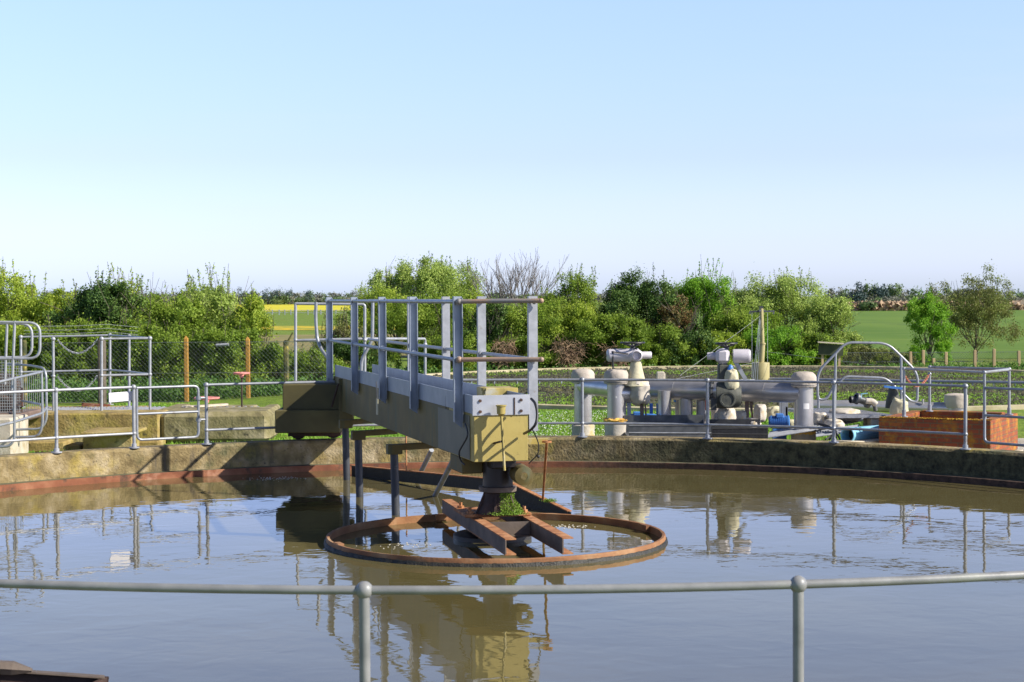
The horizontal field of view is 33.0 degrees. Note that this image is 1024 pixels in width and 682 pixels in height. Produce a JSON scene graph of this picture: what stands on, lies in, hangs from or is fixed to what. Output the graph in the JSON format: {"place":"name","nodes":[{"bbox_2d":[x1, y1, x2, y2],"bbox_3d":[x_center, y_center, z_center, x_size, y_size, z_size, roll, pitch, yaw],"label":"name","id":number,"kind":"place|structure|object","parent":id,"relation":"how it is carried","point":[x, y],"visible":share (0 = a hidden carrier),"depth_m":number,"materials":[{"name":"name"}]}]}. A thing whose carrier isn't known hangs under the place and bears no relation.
{"place":"outdoors","nodes":[
{"label":"outdoors","id":0,"kind":"place"},
{"bbox_2d":[0,321,40,389],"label":"looped railing","id":1,"kind":"object","parent":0,"point":[13,358],"visible":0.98,"depth_m":21.50,"materials":[{"name":"metal"}]},
{"bbox_2d":[0,660,108,681],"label":"scum box","id":2,"kind":"object","parent":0,"point":[12,671],"visible":1,"depth_m":8.24,"materials":[{"name":"metal"}]},
{"bbox_2d":[12,304,366,311],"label":"rape field","id":3,"kind":"structure","parent":0,"point":[291,307],"depth_m":371.11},
{"bbox_2d":[259,334,451,357],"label":"rough meadow","id":4,"kind":"structure","parent":0,"point":[306,345],"depth_m":84.93,"materials":[{"name":"green plant"}]},
{"bbox_2d":[0,0,1023,299],"label":"sky","id":5,"kind":"structure","parent":0,"point":[301,145],"materials":[{"name":"blue"}]},
{"bbox_2d":[2,295,1023,444],"bbox_3d":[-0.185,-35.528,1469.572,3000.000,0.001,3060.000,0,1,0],"label":"ground","id":6,"kind":"structure","parent":0,"point":[304,318],"depth_m":111.19,"materials":[{"name":"green plant"}]},
{"bbox_2d":[0,414,28,454],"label":"concrete plinth","id":7,"kind":"structure","parent":6,"relation":"on","point":[6,432],"depth_m":22.81,"materials":[{"name":"concrete"}]},
{"bbox_2d":[0,360,40,419],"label":"caged machine","id":8,"kind":"object","parent":7,"relation":"on","point":[6,403],"visible":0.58,"depth_m":24.33,"materials":[{"name":"metal"}]},
{"bbox_2d":[0,363,47,447],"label":"looped railing","id":9,"kind":"object","parent":7,"relation":"on","point":[41,413],"visible":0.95,"depth_m":22.21,"materials":[{"name":"metal"}]},
{"bbox_2d":[0,259,38,370],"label":"hedge bush","id":10,"kind":"object","parent":6,"relation":"on","point":[18,287],"visible":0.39,"depth_m":40.01,"materials":[{"name":"green plant"}]},
{"bbox_2d":[0,313,56,386],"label":"hedge bush","id":11,"kind":"object","parent":6,"relation":"on","point":[10,329],"visible":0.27,"depth_m":36.91,"materials":[{"name":"green plant"}]},
{"bbox_2d":[0,313,83,387],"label":"hedge bush","id":12,"kind":"object","parent":6,"relation":"on","point":[60,329],"visible":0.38,"depth_m":36.92,"materials":[{"name":"green plant"}]},
{"bbox_2d":[4,273,92,380],"bbox_3d":[-10.729,-0.249,40.021,2.444,2.763,2.027,0,1,0],"label":"hedge bush","id":13,"kind":"object","parent":6,"relation":"on","point":[34,308],"visible":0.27,"depth_m":39.81,"materials":[{"name":"green plant"}]},
{"bbox_2d":[28,439,72,451],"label":"kerb block","id":14,"kind":"structure","parent":6,"relation":"on","point":[42,445],"depth_m":23.64,"materials":[{"name":"concrete"}]},
{"bbox_2d":[29,311,127,391],"bbox_3d":[-9.273,0.285,37.025,2.125,1.842,1.517,-1,2,-14],"label":"hedge bush","id":15,"kind":"object","parent":6,"relation":"on","point":[70,342],"visible":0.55,"depth_m":36.85,"materials":[{"name":"green plant"}]},
{"bbox_2d":[25,403,167,442],"bbox_3d":[-6.375,1.231,26.184,2.554,0.464,2.490,0,1,0],"label":"concrete chamber","id":16,"kind":"object","parent":6,"relation":"on","point":[75,420],"visible":0.52,"depth_m":24.94,"materials":[{"name":"concrete"}]},
{"bbox_2d":[19,333,153,410],"bbox_3d":[-6.552,0.476,26.477,1.448,1.160,2.579,-1,2,-29],"label":"platform railing","id":17,"kind":"object","parent":16,"relation":"on","point":[128,337],"visible":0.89,"depth_m":25.70,"materials":[{"name":"metal"}]},
{"bbox_2d":[38,271,162,383],"bbox_3d":[-9.031,-0.200,38.494,2.697,2.723,1.987,0,2,26],"label":"hedge bush","id":18,"kind":"object","parent":6,"relation":"on","point":[102,302],"visible":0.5,"depth_m":38.13,"materials":[{"name":"green plant"}]},
{"bbox_2d":[41,262,160,368],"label":"hedge bush","id":19,"kind":"object","parent":6,"relation":"on","point":[131,281],"visible":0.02,"depth_m":40.44,"materials":[{"name":"green plant"}]},
{"bbox_2d":[81,427,146,448],"bbox_3d":[-5.527,1.373,23.992,0.736,0.285,0.900,0,1,0],"label":"hatch box","id":20,"kind":"object","parent":6,"relation":"on","point":[107,441],"visible":0.6,"depth_m":23.74,"materials":[{"name":"concrete"}]},
{"bbox_2d":[87,308,175,385],"bbox_3d":[-8.288,0.230,37.221,2.060,1.921,1.722,0,1,0],"label":"hedge bush","id":21,"kind":"object","parent":6,"relation":"on","point":[121,348],"visible":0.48,"depth_m":36.93,"materials":[{"name":"green plant"}]},
{"bbox_2d":[119,273,198,367],"bbox_3d":[-8.379,-0.226,40.042,2.619,2.711,1.745,0,1,0],"label":"hedge bush","id":22,"kind":"object","parent":6,"relation":"on","point":[156,299],"visible":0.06,"depth_m":39.82,"materials":[{"name":"green plant"}]},
{"bbox_2d":[119,310,202,386],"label":"hedge bush","id":23,"kind":"object","parent":6,"relation":"on","point":[161,334],"visible":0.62,"depth_m":36.85,"materials":[{"name":"green plant"}]},
{"bbox_2d":[129,285,212,382],"bbox_3d":[-7.494,-0.041,38.520,2.081,2.395,1.662,0,2,25],"label":"hedge bush","id":24,"kind":"object","parent":6,"relation":"on","point":[195,315],"visible":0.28,"depth_m":38.17,"materials":[{"name":"green plant"}]},
{"bbox_2d":[22,324,325,405],"bbox_3d":[-6.716,0.446,34.867,6.117,1.595,1.072,0,1,-8],"label":"wire fence","id":25,"kind":"object","parent":6,"relation":"on","point":[285,365],"visible":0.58,"depth_m":34.74,"materials":[{"name":"grey metal"}]},
{"bbox_2d":[28,374,334,402],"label":"nettles","id":26,"kind":"object","parent":6,"relation":"on","point":[160,394],"visible":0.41,"depth_m":35.36,"materials":[{"name":"green plant"}]},
{"bbox_2d":[144,314,249,389],"bbox_3d":[-6.798,0.294,37.241,2.262,1.784,1.462,-1,2,-14],"label":"hedge bush","id":27,"kind":"object","parent":6,"relation":"on","point":[194,343],"visible":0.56,"depth_m":36.94,"materials":[{"name":"green plant"}]},
{"bbox_2d":[158,262,266,355],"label":"hedge bush","id":28,"kind":"object","parent":6,"relation":"on","point":[212,297],"visible":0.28,"depth_m":40.64,"materials":[{"name":"green plant"}]},
{"bbox_2d":[160,403,279,442],"bbox_3d":[-4.423,1.206,26.219,1.821,0.493,2.460,0,1,0],"label":"concrete chamber","id":29,"kind":"object","parent":6,"relation":"on","point":[223,415],"visible":0.9,"depth_m":24.99,"materials":[{"name":"concrete"}]},
{"bbox_2d":[197,318,279,390],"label":"hedge bush","id":30,"kind":"object","parent":6,"relation":"on","point":[240,337],"visible":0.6,"depth_m":36.90,"materials":[{"name":"green plant"}]},
{"bbox_2d":[204,285,278,376],"bbox_3d":[-5.971,-0.064,38.384,1.866,2.451,1.852,0,1,0],"label":"hedge bush","id":31,"kind":"object","parent":6,"relation":"on","point":[249,313],"visible":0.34,"depth_m":38.15,"materials":[{"name":"green plant"}]},
{"bbox_2d":[242,339,305,386],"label":"hedge bush","id":32,"kind":"object","parent":6,"relation":"on","point":[268,357],"visible":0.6,"depth_m":37.00,"materials":[{"name":"green plant"}]},
{"bbox_2d":[29,401,570,452],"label":"grass","id":33,"kind":"structure","parent":6,"relation":"on","point":[282,435],"depth_m":26.14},
{"bbox_2d":[276,338,350,380],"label":"hedge bush","id":34,"kind":"object","parent":6,"relation":"on","point":[305,363],"visible":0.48,"depth_m":37.09,"materials":[{"name":"green plant"}]},
{"bbox_2d":[310,306,374,371],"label":"hedge bush","id":35,"kind":"object","parent":6,"relation":"on","point":[344,331],"visible":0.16,"depth_m":43.87,"materials":[{"name":"green plant"}]},
{"bbox_2d":[322,330,377,376],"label":"hedge bush","id":36,"kind":"object","parent":6,"relation":"on","point":[340,350],"visible":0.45,"depth_m":41.80,"materials":[{"name":"green plant"}]},
{"bbox_2d":[294,302,426,380],"bbox_3d":[-1.740,0.163,22.891,0.724,1.367,2.446,1,2,41],"label":"platform railing","id":37,"kind":"object","parent":6,"relation":"on","point":[364,338],"visible":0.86,"depth_m":22.19,"materials":[{"name":"metal"}]},
{"bbox_2d":[333,275,428,369],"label":"hedge bush","id":38,"kind":"object","parent":6,"relation":"on","point":[388,293],"visible":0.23,"depth_m":49.72,"materials":[{"name":"green plant"}]},
{"bbox_2d":[354,259,437,357],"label":"willow tree","id":39,"kind":"object","parent":6,"relation":"on","point":[378,277],"visible":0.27,"depth_m":59.51,"materials":[{"name":"green plant"}]},
{"bbox_2d":[370,280,476,366],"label":"hedge bush","id":40,"kind":"object","parent":6,"relation":"on","point":[431,319],"visible":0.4,"depth_m":48.71,"materials":[{"name":"green plant"}]},
{"bbox_2d":[387,250,492,337],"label":"willow tree","id":41,"kind":"object","parent":6,"relation":"on","point":[442,276],"visible":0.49,"depth_m":59.29,"materials":[{"name":"green plant"}]},
{"bbox_2d":[418,325,496,372],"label":"hedge bush","id":42,"kind":"object","parent":6,"relation":"on","point":[467,343],"visible":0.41,"depth_m":47.17,"materials":[{"name":"green plant"}]},
{"bbox_2d":[435,277,504,366],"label":"hedge bush","id":43,"kind":"object","parent":6,"relation":"on","point":[470,295],"visible":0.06,"depth_m":49.69,"materials":[{"name":"green plant"}]},
{"bbox_2d":[451,288,518,369],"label":"hedge bush","id":44,"kind":"object","parent":6,"relation":"on","point":[495,317],"visible":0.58,"depth_m":47.61,"materials":[{"name":"green plant"}]},
{"bbox_2d":[0,435,1023,491],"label":"round tank","id":45,"kind":"object","parent":6,"relation":"on","point":[975,466],"visible":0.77,"depth_m":19.89,"materials":[{"name":"concrete"}]},
{"bbox_2d":[0,384,139,452],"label":"tank handrail","id":46,"kind":"object","parent":45,"relation":"on","point":[55,390],"visible":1,"depth_m":19.06,"materials":[{"name":"metal"}]},
{"bbox_2d":[275,378,353,438],"bbox_3d":[-2.302,0.800,20.571,0.920,0.750,1.211,0,1,0],"label":"bridge carriage","id":47,"kind":"object","parent":45,"relation":"on","point":[312,409],"visible":0.87,"depth_m":20.14,"materials":[{"name":"brown paint"}]},
{"bbox_2d":[0,467,1023,681],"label":"water","id":48,"kind":"structure","parent":45,"relation":"in","point":[713,525],"depth_m":12.36,"materials":[{"name":"liquid"}]},
{"bbox_2d":[350,465,482,489],"bbox_3d":[-1.005,1.464,18.556,0.050,0.220,2.923,-1,2,-34],"label":"scum board","id":49,"kind":"object","parent":48,"relation":"on","point":[452,480],"visible":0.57,"depth_m":18.42,"materials":[{"name":"metal"}]},
{"bbox_2d":[453,529,531,542],"bbox_3d":[-0.165,1.629,14.491,0.659,0.054,0.659,0,1,0],"label":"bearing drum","id":50,"kind":"object","parent":48,"relation":"on","point":[465,535],"visible":0.33,"depth_m":14.27,"materials":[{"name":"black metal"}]},
{"bbox_2d":[324,513,667,566],"bbox_3d":[-0.133,1.648,14.327,2.848,0.116,2.847,0,1,0],"label":"feed ring","id":51,"kind":"object","parent":48,"relation":"in","point":[340,548],"visible":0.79,"depth_m":13.45,"materials":[{"name":"metal"}]},
{"bbox_2d":[442,499,515,555],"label":"channel beam","id":52,"kind":"structure","parent":51,"relation":"on","point":[490,534],"depth_m":13.89,"materials":[{"name":"metal"}]},
{"bbox_2d":[490,521,529,536],"bbox_3d":[-0.055,1.527,14.014,0.407,0.115,0.070,0,1,-6],"label":"cross channel","id":53,"kind":"object","parent":52,"relation":"attached to","point":[518,529],"visible":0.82,"depth_m":14.05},
{"bbox_2d":[499,515,572,553],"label":"channel beam","id":54,"kind":"structure","parent":51,"relation":"on","point":[552,537],"depth_m":13.59,"materials":[{"name":"metal"}]},
{"bbox_2d":[454,462,530,517],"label":"pivot column","id":55,"kind":"structure","parent":54,"relation":"on","point":[496,482],"depth_m":14.21,"materials":[{"name":"metal"}]},
{"bbox_2d":[314,296,551,515],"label":"scraper bridge","id":56,"kind":"structure","parent":55,"relation":"on","point":[470,428],"depth_m":15.54,"materials":[{"name":"green paint"}]},
{"bbox_2d":[482,492,528,515],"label":"moss clump","id":57,"kind":"object","parent":55,"relation":"on","point":[517,511],"visible":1,"depth_m":14.18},
{"bbox_2d":[513,482,571,513],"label":"beam","id":58,"kind":"structure","parent":48,"relation":"in","point":[526,497],"depth_m":16.40,"materials":[{"name":"metal"}]},
{"bbox_2d":[0,571,1023,681],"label":"tank handrail","id":59,"kind":"object","parent":45,"relation":"on","point":[365,591],"visible":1,"depth_m":5.94,"materials":[{"name":"metal"}]},
{"bbox_2d":[201,377,970,449],"bbox_3d":[0.794,0.812,20.084,8.676,0.721,1.466,0,1,8],"label":"tank handrail","id":60,"kind":"object","parent":45,"relation":"on","point":[833,428],"visible":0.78,"depth_m":20.18,"materials":[{"name":"metal"}]},
{"bbox_2d":[135,385,205,440],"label":"handrail gate","id":61,"kind":"structure","parent":60,"relation":"attached to","point":[197,411],"depth_m":19.77,"materials":[{"name":"metal"}]},
{"bbox_2d":[983,386,1023,446],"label":"handrail gate","id":62,"kind":"structure","parent":60,"relation":"attached to","point":[985,415],"depth_m":18.56,"materials":[{"name":"metal"}]},
{"bbox_2d":[459,248,568,323],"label":"bare tree","id":63,"kind":"object","parent":6,"relation":"on","point":[509,288],"visible":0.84,"depth_m":55.98,"materials":[{"name":"grey plant"}]},
{"bbox_2d":[491,326,568,368],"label":"hedge bush","id":64,"kind":"object","parent":6,"relation":"on","point":[521,343],"visible":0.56,"depth_m":47.32,"materials":[{"name":"green plant"}]},
{"bbox_2d":[490,290,578,367],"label":"hedge bush","id":65,"kind":"object","parent":6,"relation":"on","point":[518,320],"visible":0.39,"depth_m":48.01,"materials":[{"name":"green plant"}]},
{"bbox_2d":[525,291,612,366],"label":"hedge bush","id":66,"kind":"object","parent":6,"relation":"on","point":[583,311],"visible":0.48,"depth_m":48.12,"materials":[{"name":"green plant"}]},
{"bbox_2d":[538,263,604,366],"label":"hedge bush","id":67,"kind":"object","parent":6,"relation":"on","point":[584,287],"visible":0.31,"depth_m":49.84,"materials":[{"name":"green plant"}]},
{"bbox_2d":[561,303,656,366],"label":"hedge bush","id":68,"kind":"object","parent":6,"relation":"on","point":[593,333],"visible":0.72,"depth_m":47.44,"materials":[{"name":"green plant"}]},
{"bbox_2d":[597,264,700,365],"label":"hedge bush","id":69,"kind":"object","parent":6,"relation":"on","point":[637,300],"visible":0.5,"depth_m":48.56,"materials":[{"name":"green plant"}]},
{"bbox_2d":[605,316,697,365],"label":"hedge bush","id":70,"kind":"object","parent":6,"relation":"on","point":[647,335],"visible":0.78,"depth_m":47.24,"materials":[{"name":"green plant"}]},
{"bbox_2d":[644,287,706,363],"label":"hedge bush","id":71,"kind":"object","parent":6,"relation":"on","point":[669,314],"visible":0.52,"depth_m":48.10,"materials":[{"name":"green plant"}]},
{"bbox_2d":[660,324,732,365],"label":"hedge bush","id":72,"kind":"object","parent":6,"relation":"on","point":[694,339],"visible":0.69,"depth_m":47.26,"materials":[{"name":"green plant"}]},
{"bbox_2d":[669,258,740,355],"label":"hedge bush","id":73,"kind":"object","parent":6,"relation":"on","point":[699,289],"visible":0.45,"depth_m":49.65,"materials":[{"name":"green plant"}]},
{"bbox_2d":[387,360,1023,373],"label":"rough grass","id":74,"kind":"structure","parent":6,"relation":"on","point":[1015,366],"depth_m":47.02,"materials":[{"name":"green plant"}]},
{"bbox_2d":[689,323,758,364],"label":"hedge bush","id":75,"kind":"object","parent":6,"relation":"on","point":[738,339],"visible":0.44,"depth_m":47.40,"materials":[{"name":"green plant"}]},
{"bbox_2d":[427,365,1023,412],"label":"filter bed","id":76,"kind":"object","parent":6,"relation":"on","point":[555,394],"visible":0.39,"depth_m":37.68,"materials":[{"name":"stone"}]},
{"bbox_2d":[677,306,999,380],"bbox_3d":[4.880,0.178,34.596,9.195,1.723,4.757,-1,2,-16],"label":"distributor mast","id":77,"kind":"object","parent":76,"relation":"on","point":[761,369],"visible":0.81,"depth_m":36.92,"materials":[{"name":"metal"}]},
{"bbox_2d":[769,378,1023,385],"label":"silver pipe","id":78,"kind":"object","parent":77,"relation":"attached to","point":[933,381],"visible":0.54,"depth_m":34.60,"materials":[{"name":"metal"}]},
{"bbox_2d":[700,296,795,363],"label":"hedge bush","id":79,"kind":"object","parent":6,"relation":"on","point":[740,318],"visible":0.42,"depth_m":48.67,"materials":[{"name":"green plant"}]},
{"bbox_2d":[735,317,817,364],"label":"hedge bush","id":80,"kind":"object","parent":6,"relation":"on","point":[781,336],"visible":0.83,"depth_m":47.39,"materials":[{"name":"green plant"}]},
{"bbox_2d":[721,265,833,336],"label":"hedge bush","id":81,"kind":"object","parent":6,"relation":"on","point":[786,296],"visible":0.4,"depth_m":50.54,"materials":[{"name":"green plant"}]},
{"bbox_2d":[776,326,847,365],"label":"hedge bush","id":82,"kind":"object","parent":6,"relation":"on","point":[811,344],"visible":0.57,"depth_m":47.37,"materials":[{"name":"green plant"}]},
{"bbox_2d":[817,341,843,365],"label":"dark board","id":83,"kind":"object","parent":6,"relation":"on","point":[828,349],"visible":0.7,"depth_m":46.40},
{"bbox_2d":[793,290,874,363],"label":"hedge bush","id":84,"kind":"object","parent":6,"relation":"on","point":[838,314],"visible":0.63,"depth_m":50.22,"materials":[{"name":"green plant"}]},
{"bbox_2d":[769,349,1023,368],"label":"post fence","id":85,"kind":"object","parent":6,"relation":"on","point":[946,356],"visible":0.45,"depth_m":47.67,"materials":[{"name":"wood"}]},
{"bbox_2d":[825,299,1023,310],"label":"hedge","id":86,"kind":"object","parent":6,"relation":"on","point":[897,305],"visible":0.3,"depth_m":226.32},
{"bbox_2d":[828,438,1023,450],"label":"yard slab","id":87,"kind":"structure","parent":6,"relation":"on","point":[1020,440],"depth_m":24.40,"materials":[{"name":"concrete"}]},
{"bbox_2d":[571,368,816,439],"bbox_3d":[2.401,0.920,23.431,3.441,1.148,1.693,0,1,9],"label":"lagged pipework","id":88,"kind":"object","parent":87,"relation":"on","point":[684,395],"visible":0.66,"depth_m":22.86,"materials":[{"name":"metal"}]},
{"bbox_2d":[606,342,651,405],"bbox_3d":[1.551,0.435,22.914,0.600,0.846,0.349,0,1,0],"label":"motorised valve","id":89,"kind":"object","parent":88,"relation":"attached to","point":[639,393],"visible":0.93,"depth_m":22.82,"materials":[{"name":"white metal"}]},
{"bbox_2d":[624,415,710,436],"bbox_3d":[2.005,1.116,22.380,1.046,0.254,0.932,0,1,0],"label":"steel trough","id":90,"kind":"object","parent":88,"relation":"attached to","point":[666,430],"visible":0.63,"depth_m":21.93,"materials":[{"name":"metal"}]},
{"bbox_2d":[709,419,767,438],"bbox_3d":[2.881,1.129,22.180,0.708,0.200,0.732,0,1,0],"label":"trough","id":91,"kind":"object","parent":90,"relation":"attached to","point":[739,432],"visible":0.88,"depth_m":21.83,"materials":[{"name":"black paint"}]},
{"bbox_2d":[705,342,750,409],"bbox_3d":[2.823,0.464,22.461,0.588,0.888,0.417,0,1,0],"label":"motorised valve","id":92,"kind":"object","parent":88,"relation":"attached to","point":[728,395],"visible":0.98,"depth_m":22.40,"materials":[{"name":"white metal"}]},
{"bbox_2d":[768,418,862,437],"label":"corrugated sheets","id":93,"kind":"object","parent":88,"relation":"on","point":[791,431],"visible":0.48,"depth_m":22.21,"materials":[{"name":"metal"}]},
{"bbox_2d":[768,413,789,438],"bbox_3d":[3.546,1.227,22.939,0.280,0.535,0.178,0,1,11],"label":"pump motor","id":94,"kind":"object","parent":87,"relation":"on","point":[779,419],"visible":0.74,"depth_m":22.87,"materials":[{"name":"blue paint"}]},
{"bbox_2d":[788,408,891,425],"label":"grating walkway","id":95,"kind":"structure","parent":87,"relation":"on","point":[870,418],"depth_m":22.89,"materials":[{"name":"metal"}]},
{"bbox_2d":[816,341,918,407],"bbox_3d":[4.985,0.591,24.074,1.438,1.169,0.337,0,1,0],"label":"ladder guard","id":96,"kind":"object","parent":95,"relation":"attached to","point":[834,356],"visible":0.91,"depth_m":24.20,"materials":[{"name":"metal"}]},
{"bbox_2d":[836,438,878,442],"bbox_3d":[4.459,1.261,21.790,0.855,0.050,0.300,-1,2,-36],"label":"timber plank","id":97,"kind":"object","parent":87,"relation":"on","point":[875,440],"visible":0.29,"depth_m":21.65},
{"bbox_2d":[840,425,878,440],"bbox_3d":[4.554,1.180,22.087,0.196,0.222,1.158,1,2,38],"label":"blue pipe","id":98,"kind":"object","parent":97,"relation":"on","point":[853,435],"visible":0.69,"depth_m":21.82,"materials":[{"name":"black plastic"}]},
{"bbox_2d":[879,410,1022,450],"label":"brick chamber","id":99,"kind":"object","parent":87,"relation":"on","point":[999,429],"visible":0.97,"depth_m":21.32,"materials":[{"name":"brick"}]},
{"bbox_2d":[900,365,1012,419],"bbox_3d":[5.648,0.627,21.858,1.178,0.630,1.245,1,2,30],"label":"chamber railing","id":100,"kind":"object","parent":99,"relation":"on","point":[949,368],"visible":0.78,"depth_m":21.90,"materials":[{"name":"metal"}]},
{"bbox_2d":[903,286,964,365],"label":"tree","id":101,"kind":"object","parent":6,"relation":"on","point":[923,312],"visible":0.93,"depth_m":49.84,"materials":[{"name":"green plant"}]},
{"bbox_2d":[919,259,1023,359],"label":"tree","id":102,"kind":"object","parent":6,"relation":"on","point":[964,317],"visible":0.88,"depth_m":53.74,"materials":[{"name":"green plant"}]},
{"bbox_2d":[179,393,1023,440],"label":"grass bank","id":103,"kind":"structure","parent":0,"point":[262,401],"depth_m":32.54,"materials":[{"name":"plant"}]},
{"bbox_2d":[490,335,519,369],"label":"dead clump","id":104,"kind":"object","parent":103,"relation":"on","point":[500,344],"visible":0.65,"depth_m":47.14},
{"bbox_2d":[548,333,593,367],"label":"dead clump","id":105,"kind":"object","parent":103,"relation":"on","point":[567,353],"visible":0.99,"depth_m":47.11,"materials":[{"name":"plant"}]},
{"bbox_2d":[842,345,897,365],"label":"hedge bush","id":106,"kind":"object","parent":103,"relation":"on","point":[862,348],"visible":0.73,"depth_m":47.93,"materials":[{"name":"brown plant"}]},
{"bbox_2d":[813,393,967,411],"bbox_3d":[5.765,1.021,26.406,2.335,0.455,0.355,0,1,10],"label":"capped pipe","id":107,"kind":"object","parent":103,"relation":"on","point":[953,402],"visible":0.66,"depth_m":26.25,"materials":[{"name":"metal"}]},
{"bbox_2d":[637,310,1023,358],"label":"green field","id":108,"kind":"structure","parent":0,"point":[891,328],"depth_m":90.77,"materials":[{"name":"plant"}]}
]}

